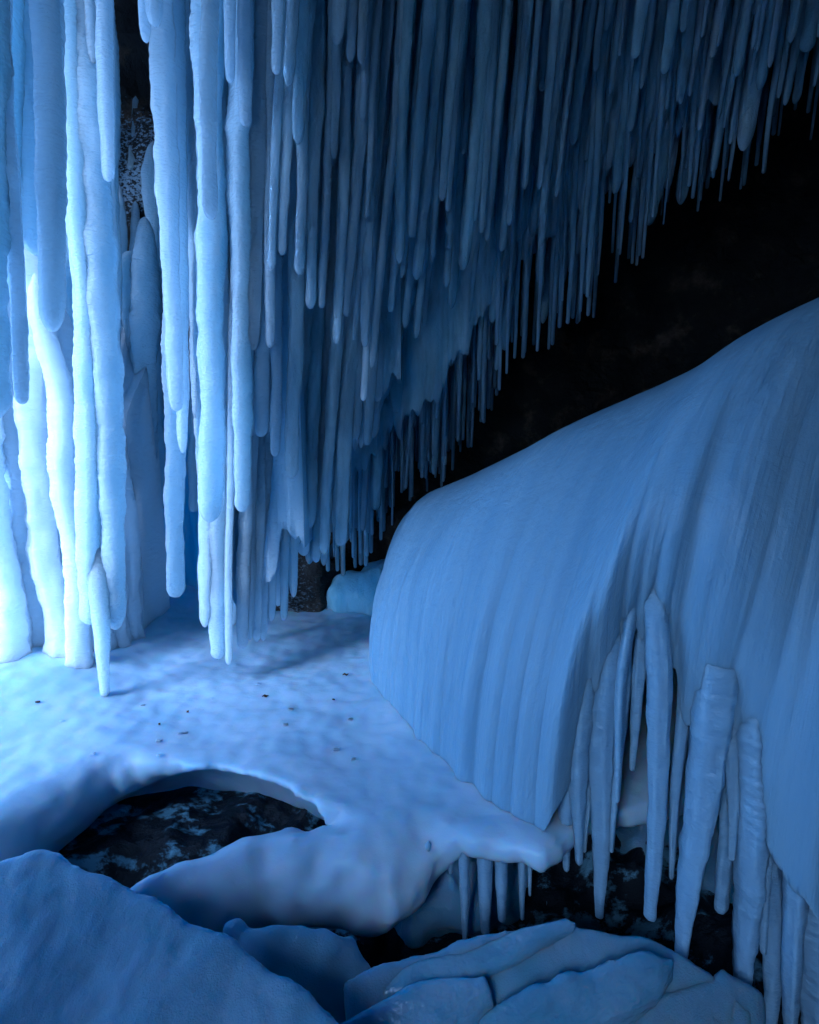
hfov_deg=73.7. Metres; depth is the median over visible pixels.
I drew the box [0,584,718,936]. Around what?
ice floor
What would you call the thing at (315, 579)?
boulder
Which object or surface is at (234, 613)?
icicle
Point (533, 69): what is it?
icicle
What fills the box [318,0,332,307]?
icicle
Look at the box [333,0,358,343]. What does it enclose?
icicle
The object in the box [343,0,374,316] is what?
icicle
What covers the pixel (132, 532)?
ice column
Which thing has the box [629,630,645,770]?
icicle
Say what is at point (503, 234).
icicle
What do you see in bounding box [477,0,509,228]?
icicle
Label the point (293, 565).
icicle
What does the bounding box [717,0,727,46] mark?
icicle
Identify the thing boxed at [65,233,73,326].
icicle
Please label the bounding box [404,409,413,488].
icicle
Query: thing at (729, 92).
icicle
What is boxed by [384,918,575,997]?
ice slab
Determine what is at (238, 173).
icicle
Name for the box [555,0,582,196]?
icicle
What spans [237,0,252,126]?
icicle
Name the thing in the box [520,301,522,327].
icicle
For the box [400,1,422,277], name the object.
icicle
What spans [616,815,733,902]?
ice bank
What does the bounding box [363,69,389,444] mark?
icicle
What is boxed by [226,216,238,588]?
icicle
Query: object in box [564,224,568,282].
icicle
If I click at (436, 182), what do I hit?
icicle
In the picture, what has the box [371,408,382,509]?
icicle
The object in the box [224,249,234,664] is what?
icicle
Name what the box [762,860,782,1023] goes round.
icicle
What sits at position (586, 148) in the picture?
icicle
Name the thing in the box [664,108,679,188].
icicle
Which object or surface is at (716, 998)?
ice slab
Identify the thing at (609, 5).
icicle
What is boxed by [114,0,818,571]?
cave rock
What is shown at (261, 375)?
icicle
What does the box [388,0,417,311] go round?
icicle
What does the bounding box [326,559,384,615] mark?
ice bank
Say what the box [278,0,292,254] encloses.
icicle
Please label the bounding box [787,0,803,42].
icicle
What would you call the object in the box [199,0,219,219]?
icicle
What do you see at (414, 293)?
icicle
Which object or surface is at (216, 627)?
icicle
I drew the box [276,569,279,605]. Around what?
icicle
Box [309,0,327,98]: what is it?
icicle
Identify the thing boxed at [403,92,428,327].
icicle
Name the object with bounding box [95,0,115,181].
icicle
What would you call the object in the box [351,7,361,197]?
icicle
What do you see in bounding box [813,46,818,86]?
icicle
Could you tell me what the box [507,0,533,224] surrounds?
icicle
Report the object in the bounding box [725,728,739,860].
icicle
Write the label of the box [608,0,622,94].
icicle
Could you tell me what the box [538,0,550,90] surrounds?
icicle
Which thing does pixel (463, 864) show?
icicle
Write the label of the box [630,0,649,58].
icicle
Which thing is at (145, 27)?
icicle
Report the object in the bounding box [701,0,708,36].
icicle
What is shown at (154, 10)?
icicle
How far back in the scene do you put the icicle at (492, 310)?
5.28 m
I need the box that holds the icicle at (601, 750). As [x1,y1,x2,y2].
[588,635,633,918]
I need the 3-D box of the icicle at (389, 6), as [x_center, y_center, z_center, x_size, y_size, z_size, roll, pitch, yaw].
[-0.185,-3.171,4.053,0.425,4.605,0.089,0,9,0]
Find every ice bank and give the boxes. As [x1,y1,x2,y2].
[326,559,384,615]
[394,857,546,948]
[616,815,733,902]
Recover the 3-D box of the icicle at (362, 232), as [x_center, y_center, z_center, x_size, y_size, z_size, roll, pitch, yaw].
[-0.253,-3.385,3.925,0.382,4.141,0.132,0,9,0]
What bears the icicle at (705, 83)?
hanging from the cave rock
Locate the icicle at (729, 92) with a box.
[723,0,742,127]
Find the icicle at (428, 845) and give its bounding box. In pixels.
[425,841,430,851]
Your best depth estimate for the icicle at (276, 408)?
4.24 m
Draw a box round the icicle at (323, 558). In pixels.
[320,490,331,565]
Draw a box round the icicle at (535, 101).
[532,32,540,131]
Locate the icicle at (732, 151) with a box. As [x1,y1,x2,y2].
[727,42,748,179]
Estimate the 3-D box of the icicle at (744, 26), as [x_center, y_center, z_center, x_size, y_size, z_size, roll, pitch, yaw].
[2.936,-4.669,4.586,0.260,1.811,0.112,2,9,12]
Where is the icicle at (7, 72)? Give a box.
[0,0,14,417]
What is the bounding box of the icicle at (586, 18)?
[581,0,591,52]
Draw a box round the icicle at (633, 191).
[628,132,638,222]
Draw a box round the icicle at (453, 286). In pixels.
[448,0,471,308]
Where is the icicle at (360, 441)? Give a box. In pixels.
[358,428,363,447]
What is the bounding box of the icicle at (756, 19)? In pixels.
[751,0,762,48]
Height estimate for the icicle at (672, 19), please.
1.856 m
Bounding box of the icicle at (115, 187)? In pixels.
[111,9,122,348]
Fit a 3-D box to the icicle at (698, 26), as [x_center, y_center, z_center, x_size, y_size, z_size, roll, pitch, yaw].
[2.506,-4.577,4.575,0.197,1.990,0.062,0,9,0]
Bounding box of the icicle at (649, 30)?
[639,0,655,88]
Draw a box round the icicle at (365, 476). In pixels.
[360,455,370,530]
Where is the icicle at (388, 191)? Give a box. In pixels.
[370,0,403,367]
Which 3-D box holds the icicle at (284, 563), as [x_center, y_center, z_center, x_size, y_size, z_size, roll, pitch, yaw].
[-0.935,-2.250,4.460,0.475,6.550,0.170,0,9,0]
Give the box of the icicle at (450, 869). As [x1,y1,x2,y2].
[448,864,452,873]
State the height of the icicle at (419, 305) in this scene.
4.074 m
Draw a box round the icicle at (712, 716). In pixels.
[674,664,738,958]
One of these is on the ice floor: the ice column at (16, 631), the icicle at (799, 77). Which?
the ice column at (16, 631)
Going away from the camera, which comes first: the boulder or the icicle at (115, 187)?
the icicle at (115, 187)
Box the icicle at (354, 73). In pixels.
[353,42,356,84]
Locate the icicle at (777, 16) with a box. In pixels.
[767,0,783,67]
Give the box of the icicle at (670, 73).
[665,26,677,108]
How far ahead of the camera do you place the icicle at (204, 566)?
4.51 m
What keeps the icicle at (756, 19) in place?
hanging from the cave rock
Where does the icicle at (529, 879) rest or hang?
hanging from the ice floor
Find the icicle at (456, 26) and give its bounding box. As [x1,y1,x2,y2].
[439,0,462,200]
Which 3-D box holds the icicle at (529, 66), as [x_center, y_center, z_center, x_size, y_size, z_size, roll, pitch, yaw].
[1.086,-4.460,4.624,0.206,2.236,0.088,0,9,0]
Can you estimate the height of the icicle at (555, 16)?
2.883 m
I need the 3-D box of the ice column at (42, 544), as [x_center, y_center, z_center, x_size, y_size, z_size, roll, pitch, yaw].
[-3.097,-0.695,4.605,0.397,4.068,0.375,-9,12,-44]
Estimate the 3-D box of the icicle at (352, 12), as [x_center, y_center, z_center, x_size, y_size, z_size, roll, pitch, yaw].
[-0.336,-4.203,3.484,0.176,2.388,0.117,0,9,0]
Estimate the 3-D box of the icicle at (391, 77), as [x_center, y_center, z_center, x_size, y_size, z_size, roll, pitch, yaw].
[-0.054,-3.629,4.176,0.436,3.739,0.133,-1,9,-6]
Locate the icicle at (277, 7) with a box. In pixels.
[271,0,283,74]
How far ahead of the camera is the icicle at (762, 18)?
4.43 m
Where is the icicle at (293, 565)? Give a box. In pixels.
[289,99,309,596]
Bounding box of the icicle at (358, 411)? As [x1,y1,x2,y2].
[354,183,362,439]
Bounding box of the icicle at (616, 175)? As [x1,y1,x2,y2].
[610,0,635,194]
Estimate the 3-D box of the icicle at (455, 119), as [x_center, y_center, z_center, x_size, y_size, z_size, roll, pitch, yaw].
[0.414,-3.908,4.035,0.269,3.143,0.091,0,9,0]
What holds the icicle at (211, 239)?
hanging from the cave rock
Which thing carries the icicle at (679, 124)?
hanging from the ice sheet at (435, 346)
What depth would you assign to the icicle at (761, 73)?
4.71 m
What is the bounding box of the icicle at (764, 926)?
[759,855,772,954]
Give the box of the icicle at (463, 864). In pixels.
[458,852,468,938]
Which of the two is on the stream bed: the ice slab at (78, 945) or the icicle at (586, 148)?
the ice slab at (78, 945)
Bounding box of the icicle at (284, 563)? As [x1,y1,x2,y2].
[279,528,289,619]
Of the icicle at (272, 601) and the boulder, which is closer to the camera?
the icicle at (272, 601)
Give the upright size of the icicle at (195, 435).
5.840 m
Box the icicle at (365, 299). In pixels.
[360,31,380,346]
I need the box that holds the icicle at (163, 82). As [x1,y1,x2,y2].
[149,0,183,410]
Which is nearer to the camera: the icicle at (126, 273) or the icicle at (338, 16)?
the icicle at (338, 16)
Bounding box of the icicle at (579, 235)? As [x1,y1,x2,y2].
[575,162,586,253]
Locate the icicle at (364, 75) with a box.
[359,0,373,120]
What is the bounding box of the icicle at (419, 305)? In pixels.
[414,0,452,338]
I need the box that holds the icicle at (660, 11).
[645,0,666,124]
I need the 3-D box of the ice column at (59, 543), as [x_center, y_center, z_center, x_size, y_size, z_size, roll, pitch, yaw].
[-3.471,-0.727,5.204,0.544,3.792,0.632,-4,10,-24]
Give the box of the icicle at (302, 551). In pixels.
[298,225,329,555]
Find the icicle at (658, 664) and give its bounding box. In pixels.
[643,587,672,921]
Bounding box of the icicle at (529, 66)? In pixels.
[522,0,534,128]
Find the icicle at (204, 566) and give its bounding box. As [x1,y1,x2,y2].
[191,121,210,626]
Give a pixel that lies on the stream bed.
(129, 842)
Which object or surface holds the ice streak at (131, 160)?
on the cave rock
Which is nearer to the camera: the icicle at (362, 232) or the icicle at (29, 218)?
the icicle at (29, 218)
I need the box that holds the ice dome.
[369,298,818,920]
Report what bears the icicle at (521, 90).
hanging from the cave rock
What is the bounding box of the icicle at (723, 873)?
[714,776,732,914]
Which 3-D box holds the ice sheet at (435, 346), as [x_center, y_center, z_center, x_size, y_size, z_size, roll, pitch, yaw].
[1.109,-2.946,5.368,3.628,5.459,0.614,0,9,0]
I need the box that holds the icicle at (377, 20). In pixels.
[364,0,382,217]
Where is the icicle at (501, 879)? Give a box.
[494,861,507,922]
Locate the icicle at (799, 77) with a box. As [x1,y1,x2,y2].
[792,50,808,103]
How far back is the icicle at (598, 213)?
5.27 m
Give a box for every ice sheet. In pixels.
[232,246,311,604]
[351,0,723,475]
[353,262,401,450]
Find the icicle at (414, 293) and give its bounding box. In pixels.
[411,278,416,306]
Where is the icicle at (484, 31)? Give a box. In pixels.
[459,0,492,270]
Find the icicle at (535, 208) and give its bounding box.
[529,168,540,236]
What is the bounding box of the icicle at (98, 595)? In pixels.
[87,547,110,696]
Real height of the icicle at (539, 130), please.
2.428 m
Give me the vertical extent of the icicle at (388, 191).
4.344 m
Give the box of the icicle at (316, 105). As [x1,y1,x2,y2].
[305,0,324,308]
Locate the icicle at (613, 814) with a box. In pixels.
[609,620,631,852]
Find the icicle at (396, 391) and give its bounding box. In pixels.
[390,334,403,412]
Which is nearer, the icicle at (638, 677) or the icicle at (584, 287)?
the icicle at (638, 677)
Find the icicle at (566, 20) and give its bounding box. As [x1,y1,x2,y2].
[539,0,572,216]
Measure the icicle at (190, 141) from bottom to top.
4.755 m
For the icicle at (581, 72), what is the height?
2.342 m
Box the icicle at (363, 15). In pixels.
[357,0,369,63]
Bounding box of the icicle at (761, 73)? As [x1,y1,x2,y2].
[756,0,775,89]
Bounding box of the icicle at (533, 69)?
[523,0,542,189]
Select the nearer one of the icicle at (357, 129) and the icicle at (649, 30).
the icicle at (357, 129)
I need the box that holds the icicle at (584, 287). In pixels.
[583,247,587,293]
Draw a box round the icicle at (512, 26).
[496,0,515,186]
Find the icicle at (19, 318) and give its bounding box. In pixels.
[6,0,29,403]
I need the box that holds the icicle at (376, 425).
[372,399,381,437]
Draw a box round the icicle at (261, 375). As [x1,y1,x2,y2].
[254,257,269,436]
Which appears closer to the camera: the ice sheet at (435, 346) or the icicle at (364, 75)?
the icicle at (364, 75)
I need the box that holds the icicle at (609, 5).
[604,0,613,31]
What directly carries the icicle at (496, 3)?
hanging from the cave rock
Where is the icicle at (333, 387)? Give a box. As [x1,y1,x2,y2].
[319,85,353,554]
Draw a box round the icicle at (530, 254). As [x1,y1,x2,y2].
[529,238,534,282]
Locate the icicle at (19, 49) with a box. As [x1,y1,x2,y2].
[7,0,25,285]
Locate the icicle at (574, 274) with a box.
[572,256,577,295]
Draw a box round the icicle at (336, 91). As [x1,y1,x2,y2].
[331,41,340,159]
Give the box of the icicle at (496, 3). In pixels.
[474,0,499,221]
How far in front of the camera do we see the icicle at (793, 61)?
4.77 m
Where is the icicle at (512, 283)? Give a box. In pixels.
[502,151,519,350]
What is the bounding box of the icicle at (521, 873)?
[518,863,525,919]
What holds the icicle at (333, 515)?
hanging from the cave rock
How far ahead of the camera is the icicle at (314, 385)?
4.72 m
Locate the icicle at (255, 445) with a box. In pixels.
[248,392,258,639]
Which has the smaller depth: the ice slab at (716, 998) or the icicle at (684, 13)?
the ice slab at (716, 998)
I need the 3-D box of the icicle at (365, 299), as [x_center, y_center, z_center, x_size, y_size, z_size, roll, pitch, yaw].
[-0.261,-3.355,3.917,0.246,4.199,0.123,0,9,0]
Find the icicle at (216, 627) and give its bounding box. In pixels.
[208,74,229,658]
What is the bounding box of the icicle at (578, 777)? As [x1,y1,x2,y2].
[569,679,594,865]
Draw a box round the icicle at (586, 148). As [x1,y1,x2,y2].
[584,97,590,161]
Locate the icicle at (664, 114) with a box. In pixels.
[662,71,668,123]
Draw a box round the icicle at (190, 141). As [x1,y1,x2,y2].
[185,0,195,417]
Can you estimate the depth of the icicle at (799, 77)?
4.82 m
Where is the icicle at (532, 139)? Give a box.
[529,89,538,164]
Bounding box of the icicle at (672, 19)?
[661,0,680,74]
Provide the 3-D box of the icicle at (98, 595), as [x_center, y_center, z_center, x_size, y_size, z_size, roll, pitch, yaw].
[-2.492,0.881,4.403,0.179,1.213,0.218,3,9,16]
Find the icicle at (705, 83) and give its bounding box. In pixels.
[697,0,717,129]
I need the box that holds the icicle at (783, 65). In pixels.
[777,0,791,97]
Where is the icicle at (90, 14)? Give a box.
[84,0,95,63]
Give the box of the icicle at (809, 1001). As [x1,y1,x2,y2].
[800,907,818,1023]
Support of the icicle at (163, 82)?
hanging from the cave rock
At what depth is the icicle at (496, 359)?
5.60 m
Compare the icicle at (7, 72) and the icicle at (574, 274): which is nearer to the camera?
the icicle at (7, 72)
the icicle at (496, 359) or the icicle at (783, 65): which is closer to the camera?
the icicle at (783, 65)
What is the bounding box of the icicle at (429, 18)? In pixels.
[408,0,437,236]
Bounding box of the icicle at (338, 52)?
[335,38,342,73]
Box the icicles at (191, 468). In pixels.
[186,365,197,511]
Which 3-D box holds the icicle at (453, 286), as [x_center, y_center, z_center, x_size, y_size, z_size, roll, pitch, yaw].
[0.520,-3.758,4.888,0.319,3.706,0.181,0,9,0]
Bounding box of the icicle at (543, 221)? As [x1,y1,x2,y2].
[539,0,564,246]
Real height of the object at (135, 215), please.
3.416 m
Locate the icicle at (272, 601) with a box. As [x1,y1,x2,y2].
[268,568,276,620]
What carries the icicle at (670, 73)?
hanging from the cave rock
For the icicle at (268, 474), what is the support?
hanging from the cave rock
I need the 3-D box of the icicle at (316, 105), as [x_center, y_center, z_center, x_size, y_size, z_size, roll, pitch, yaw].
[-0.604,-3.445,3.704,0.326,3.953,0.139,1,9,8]
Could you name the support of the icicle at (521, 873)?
hanging from the ice floor
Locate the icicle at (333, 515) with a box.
[331,316,347,526]
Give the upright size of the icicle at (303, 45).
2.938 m
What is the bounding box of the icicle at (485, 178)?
[478,0,500,232]
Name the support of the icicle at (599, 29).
hanging from the cave rock
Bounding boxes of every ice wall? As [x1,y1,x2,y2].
[65,309,169,628]
[163,414,198,589]
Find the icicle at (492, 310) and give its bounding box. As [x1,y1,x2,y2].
[489,68,510,322]
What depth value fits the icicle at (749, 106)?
4.90 m
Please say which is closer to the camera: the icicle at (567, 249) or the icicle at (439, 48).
the icicle at (439, 48)
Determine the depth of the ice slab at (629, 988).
2.48 m
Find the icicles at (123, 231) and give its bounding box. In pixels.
[118,185,127,327]
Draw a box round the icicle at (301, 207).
[294,25,313,274]
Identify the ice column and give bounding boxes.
[0,416,33,662]
[2,294,44,646]
[13,246,64,657]
[27,272,93,668]
[57,528,62,566]
[58,311,118,651]
[113,567,133,647]
[124,455,145,639]
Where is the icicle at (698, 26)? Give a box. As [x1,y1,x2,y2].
[688,0,704,96]
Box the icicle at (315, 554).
[311,132,338,562]
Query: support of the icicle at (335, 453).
hanging from the cave rock
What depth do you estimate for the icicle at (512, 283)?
5.41 m
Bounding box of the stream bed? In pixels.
[57,786,800,1023]
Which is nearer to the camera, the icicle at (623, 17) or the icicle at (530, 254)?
the icicle at (623, 17)
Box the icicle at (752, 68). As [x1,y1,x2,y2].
[748,19,759,85]
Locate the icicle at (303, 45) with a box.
[292,0,316,143]
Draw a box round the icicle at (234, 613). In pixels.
[233,601,235,624]
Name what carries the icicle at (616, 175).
hanging from the cave rock
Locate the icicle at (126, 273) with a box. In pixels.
[121,251,131,352]
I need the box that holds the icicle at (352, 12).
[346,0,357,62]
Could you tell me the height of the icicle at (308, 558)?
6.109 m
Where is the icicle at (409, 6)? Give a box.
[395,0,415,263]
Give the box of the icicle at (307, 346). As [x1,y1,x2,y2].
[299,305,312,543]
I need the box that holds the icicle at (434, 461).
[431,389,442,473]
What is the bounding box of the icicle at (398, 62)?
[387,1,399,238]
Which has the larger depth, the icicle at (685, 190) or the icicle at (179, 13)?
the icicle at (685, 190)
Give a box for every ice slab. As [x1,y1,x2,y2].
[0,849,338,1023]
[223,918,370,1023]
[341,976,493,1023]
[343,927,750,1023]
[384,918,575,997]
[479,951,673,1023]
[633,970,765,1023]
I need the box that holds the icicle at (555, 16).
[537,0,561,188]
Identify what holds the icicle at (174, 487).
hanging from the cave rock
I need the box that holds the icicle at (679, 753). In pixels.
[669,686,688,878]
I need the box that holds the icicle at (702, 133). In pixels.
[693,114,704,161]
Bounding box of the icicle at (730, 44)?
[717,0,740,119]
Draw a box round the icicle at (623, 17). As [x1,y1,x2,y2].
[618,0,626,55]
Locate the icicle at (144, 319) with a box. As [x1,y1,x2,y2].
[128,217,161,458]
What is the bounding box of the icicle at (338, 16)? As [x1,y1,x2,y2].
[330,0,346,44]
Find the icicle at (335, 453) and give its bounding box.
[331,267,338,489]
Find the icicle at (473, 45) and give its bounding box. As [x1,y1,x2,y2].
[470,0,477,58]
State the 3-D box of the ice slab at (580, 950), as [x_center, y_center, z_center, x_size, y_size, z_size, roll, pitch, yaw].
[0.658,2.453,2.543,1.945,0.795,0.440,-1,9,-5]
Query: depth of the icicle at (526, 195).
5.10 m
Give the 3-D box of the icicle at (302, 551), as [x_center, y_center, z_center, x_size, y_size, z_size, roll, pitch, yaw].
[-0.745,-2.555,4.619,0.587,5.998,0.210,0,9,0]
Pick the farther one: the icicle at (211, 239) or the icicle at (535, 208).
the icicle at (535, 208)
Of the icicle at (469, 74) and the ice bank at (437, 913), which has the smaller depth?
the ice bank at (437, 913)
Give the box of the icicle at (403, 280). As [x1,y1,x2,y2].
[392,0,422,374]
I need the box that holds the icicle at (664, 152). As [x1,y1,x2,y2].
[647,105,678,225]
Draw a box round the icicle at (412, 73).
[407,0,418,127]
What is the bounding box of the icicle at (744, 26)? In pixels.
[733,0,753,75]
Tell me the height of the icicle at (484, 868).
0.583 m
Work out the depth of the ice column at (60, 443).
4.48 m
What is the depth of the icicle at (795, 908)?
2.64 m
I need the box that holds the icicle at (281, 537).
[277,530,282,561]
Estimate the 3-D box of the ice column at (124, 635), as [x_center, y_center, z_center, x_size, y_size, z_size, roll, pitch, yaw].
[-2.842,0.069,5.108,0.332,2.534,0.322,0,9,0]
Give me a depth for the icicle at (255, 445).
4.61 m
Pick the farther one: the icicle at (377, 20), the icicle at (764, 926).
the icicle at (377, 20)
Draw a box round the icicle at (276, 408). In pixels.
[270,149,283,456]
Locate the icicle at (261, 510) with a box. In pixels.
[253,435,265,641]
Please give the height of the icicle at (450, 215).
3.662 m
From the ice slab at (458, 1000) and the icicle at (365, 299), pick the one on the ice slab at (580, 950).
the ice slab at (458, 1000)
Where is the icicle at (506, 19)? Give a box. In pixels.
[485,0,512,240]
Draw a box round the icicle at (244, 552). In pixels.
[235,351,255,647]
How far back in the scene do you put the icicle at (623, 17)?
4.48 m
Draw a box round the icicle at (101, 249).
[75,0,126,629]
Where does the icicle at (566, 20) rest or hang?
hanging from the cave rock
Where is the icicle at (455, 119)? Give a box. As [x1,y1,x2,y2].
[445,0,468,211]
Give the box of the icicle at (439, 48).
[413,0,448,279]
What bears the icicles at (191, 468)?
attached to the cave rock
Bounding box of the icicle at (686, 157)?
[684,107,697,168]
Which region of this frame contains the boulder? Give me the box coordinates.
[276,532,346,612]
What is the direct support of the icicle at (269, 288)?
hanging from the cave rock
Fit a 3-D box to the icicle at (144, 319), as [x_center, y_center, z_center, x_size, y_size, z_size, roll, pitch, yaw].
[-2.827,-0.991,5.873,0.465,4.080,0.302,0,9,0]
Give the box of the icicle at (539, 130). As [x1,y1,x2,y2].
[533,91,543,168]
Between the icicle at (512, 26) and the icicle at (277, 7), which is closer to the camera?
the icicle at (277, 7)
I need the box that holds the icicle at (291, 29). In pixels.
[283,0,299,86]
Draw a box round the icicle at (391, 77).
[382,0,396,287]
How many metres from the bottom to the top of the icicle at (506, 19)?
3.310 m
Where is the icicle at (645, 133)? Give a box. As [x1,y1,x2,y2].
[638,0,656,177]
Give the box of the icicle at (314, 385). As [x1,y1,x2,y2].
[306,35,327,528]
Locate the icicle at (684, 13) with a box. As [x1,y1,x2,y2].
[680,0,690,31]
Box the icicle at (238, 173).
[224,0,254,511]
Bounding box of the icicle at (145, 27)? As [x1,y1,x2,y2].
[138,0,150,42]
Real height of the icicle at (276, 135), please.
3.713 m
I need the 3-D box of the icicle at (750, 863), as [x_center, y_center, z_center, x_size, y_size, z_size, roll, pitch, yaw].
[1.704,1.396,2.750,0.195,2.087,0.358,0,9,0]
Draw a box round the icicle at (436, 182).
[430,0,451,262]
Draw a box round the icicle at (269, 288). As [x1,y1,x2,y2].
[264,0,274,347]
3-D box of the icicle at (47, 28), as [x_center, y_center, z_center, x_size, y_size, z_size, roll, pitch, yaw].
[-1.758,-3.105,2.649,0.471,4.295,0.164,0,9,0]
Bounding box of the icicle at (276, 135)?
[267,0,285,270]
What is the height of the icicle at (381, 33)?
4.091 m
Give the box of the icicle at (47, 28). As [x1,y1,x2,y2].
[28,0,67,331]
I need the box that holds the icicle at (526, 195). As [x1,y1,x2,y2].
[519,90,539,233]
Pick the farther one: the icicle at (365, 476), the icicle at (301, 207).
the icicle at (365, 476)
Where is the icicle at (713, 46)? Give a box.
[710,0,723,57]
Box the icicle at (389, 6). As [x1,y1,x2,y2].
[360,0,395,400]
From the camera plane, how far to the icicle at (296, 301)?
4.22 m
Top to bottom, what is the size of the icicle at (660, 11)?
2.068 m
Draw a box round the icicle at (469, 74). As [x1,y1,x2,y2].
[461,0,474,154]
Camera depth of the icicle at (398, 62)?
3.99 m
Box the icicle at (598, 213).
[596,176,606,238]
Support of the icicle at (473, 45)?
hanging from the cave rock
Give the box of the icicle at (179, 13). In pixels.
[173,0,189,452]
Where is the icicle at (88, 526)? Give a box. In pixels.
[64,0,101,624]
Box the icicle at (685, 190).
[675,108,697,204]
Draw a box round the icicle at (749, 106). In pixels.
[737,16,764,150]
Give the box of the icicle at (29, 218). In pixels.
[21,0,37,255]
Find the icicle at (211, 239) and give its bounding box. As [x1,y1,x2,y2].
[189,0,227,521]
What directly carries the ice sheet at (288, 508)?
attached to the cave rock
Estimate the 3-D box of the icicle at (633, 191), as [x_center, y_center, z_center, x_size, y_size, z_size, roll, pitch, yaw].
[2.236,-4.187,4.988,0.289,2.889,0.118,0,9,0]
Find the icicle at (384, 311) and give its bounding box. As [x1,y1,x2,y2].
[375,213,392,401]
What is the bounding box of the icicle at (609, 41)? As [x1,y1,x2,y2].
[605,0,617,78]
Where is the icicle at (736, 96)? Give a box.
[728,15,753,143]
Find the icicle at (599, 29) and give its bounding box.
[593,0,605,71]
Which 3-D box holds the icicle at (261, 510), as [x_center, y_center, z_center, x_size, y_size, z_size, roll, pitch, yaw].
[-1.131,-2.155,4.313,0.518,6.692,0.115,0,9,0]
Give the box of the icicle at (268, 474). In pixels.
[261,354,272,640]
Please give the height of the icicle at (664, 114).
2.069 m
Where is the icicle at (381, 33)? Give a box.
[380,0,383,62]
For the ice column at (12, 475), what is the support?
on the ice floor
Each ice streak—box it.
[127,145,134,169]
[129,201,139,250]
[131,96,138,136]
[140,141,165,507]
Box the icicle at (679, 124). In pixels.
[675,94,685,137]
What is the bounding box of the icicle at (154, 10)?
[145,0,162,27]
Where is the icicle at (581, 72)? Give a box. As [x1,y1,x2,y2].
[569,0,597,144]
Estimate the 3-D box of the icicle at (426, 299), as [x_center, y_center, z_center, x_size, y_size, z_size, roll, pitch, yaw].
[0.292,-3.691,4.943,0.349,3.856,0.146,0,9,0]
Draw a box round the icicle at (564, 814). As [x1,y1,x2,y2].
[558,786,571,871]
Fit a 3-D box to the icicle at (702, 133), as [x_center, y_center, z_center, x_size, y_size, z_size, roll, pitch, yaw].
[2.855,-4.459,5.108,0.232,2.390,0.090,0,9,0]
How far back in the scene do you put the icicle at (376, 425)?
5.06 m
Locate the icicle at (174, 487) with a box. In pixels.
[160,311,186,597]
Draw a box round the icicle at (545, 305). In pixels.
[541,237,550,323]
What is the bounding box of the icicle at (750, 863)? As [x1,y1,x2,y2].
[726,719,770,985]
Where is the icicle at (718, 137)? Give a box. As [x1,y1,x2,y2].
[710,0,738,171]
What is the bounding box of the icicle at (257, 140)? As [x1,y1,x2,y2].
[248,0,267,350]
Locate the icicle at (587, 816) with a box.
[583,773,590,852]
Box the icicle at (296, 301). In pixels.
[284,122,308,477]
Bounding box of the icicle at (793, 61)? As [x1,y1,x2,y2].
[783,0,806,104]
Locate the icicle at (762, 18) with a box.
[756,0,767,51]
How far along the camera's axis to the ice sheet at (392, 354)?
4.83 m
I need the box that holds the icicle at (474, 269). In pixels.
[468,229,480,321]
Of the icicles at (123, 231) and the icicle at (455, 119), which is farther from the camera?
the icicles at (123, 231)
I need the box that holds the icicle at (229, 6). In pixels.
[223,0,235,83]
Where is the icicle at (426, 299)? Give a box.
[422,141,441,325]
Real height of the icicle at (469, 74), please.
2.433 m
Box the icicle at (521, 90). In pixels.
[512,19,528,181]
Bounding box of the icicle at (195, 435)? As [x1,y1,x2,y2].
[193,417,197,475]
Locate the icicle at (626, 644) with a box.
[614,608,635,802]
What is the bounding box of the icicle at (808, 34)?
[799,0,818,52]
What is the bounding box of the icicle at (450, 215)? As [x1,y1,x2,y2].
[443,0,470,287]
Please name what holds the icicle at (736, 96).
hanging from the cave rock
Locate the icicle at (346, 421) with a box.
[335,84,361,545]
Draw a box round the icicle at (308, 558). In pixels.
[305,540,312,563]
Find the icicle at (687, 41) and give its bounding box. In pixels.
[676,0,697,104]
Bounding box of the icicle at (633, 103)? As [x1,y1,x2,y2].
[627,14,647,131]
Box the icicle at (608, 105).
[602,62,614,153]
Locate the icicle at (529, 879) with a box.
[528,866,531,895]
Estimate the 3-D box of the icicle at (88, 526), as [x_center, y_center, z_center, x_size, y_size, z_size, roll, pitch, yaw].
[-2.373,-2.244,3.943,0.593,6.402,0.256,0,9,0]
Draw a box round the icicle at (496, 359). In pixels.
[494,340,498,370]
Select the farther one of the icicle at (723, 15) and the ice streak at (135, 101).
the ice streak at (135, 101)
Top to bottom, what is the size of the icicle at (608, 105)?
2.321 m
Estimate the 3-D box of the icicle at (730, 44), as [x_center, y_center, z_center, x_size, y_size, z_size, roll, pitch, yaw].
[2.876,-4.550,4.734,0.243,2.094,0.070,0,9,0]
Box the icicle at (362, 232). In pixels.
[352,160,366,338]
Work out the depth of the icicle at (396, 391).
5.48 m
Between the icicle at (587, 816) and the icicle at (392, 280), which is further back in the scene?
the icicle at (392, 280)
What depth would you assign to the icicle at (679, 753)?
2.84 m
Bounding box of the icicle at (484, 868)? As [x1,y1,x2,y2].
[477,858,492,934]
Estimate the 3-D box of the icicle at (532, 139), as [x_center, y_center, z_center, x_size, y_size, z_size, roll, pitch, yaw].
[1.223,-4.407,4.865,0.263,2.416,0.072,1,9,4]
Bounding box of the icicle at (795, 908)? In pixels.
[781,873,808,1023]
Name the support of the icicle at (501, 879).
hanging from the ice floor
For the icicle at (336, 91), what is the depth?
3.78 m
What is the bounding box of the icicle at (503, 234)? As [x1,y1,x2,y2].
[499,0,521,251]

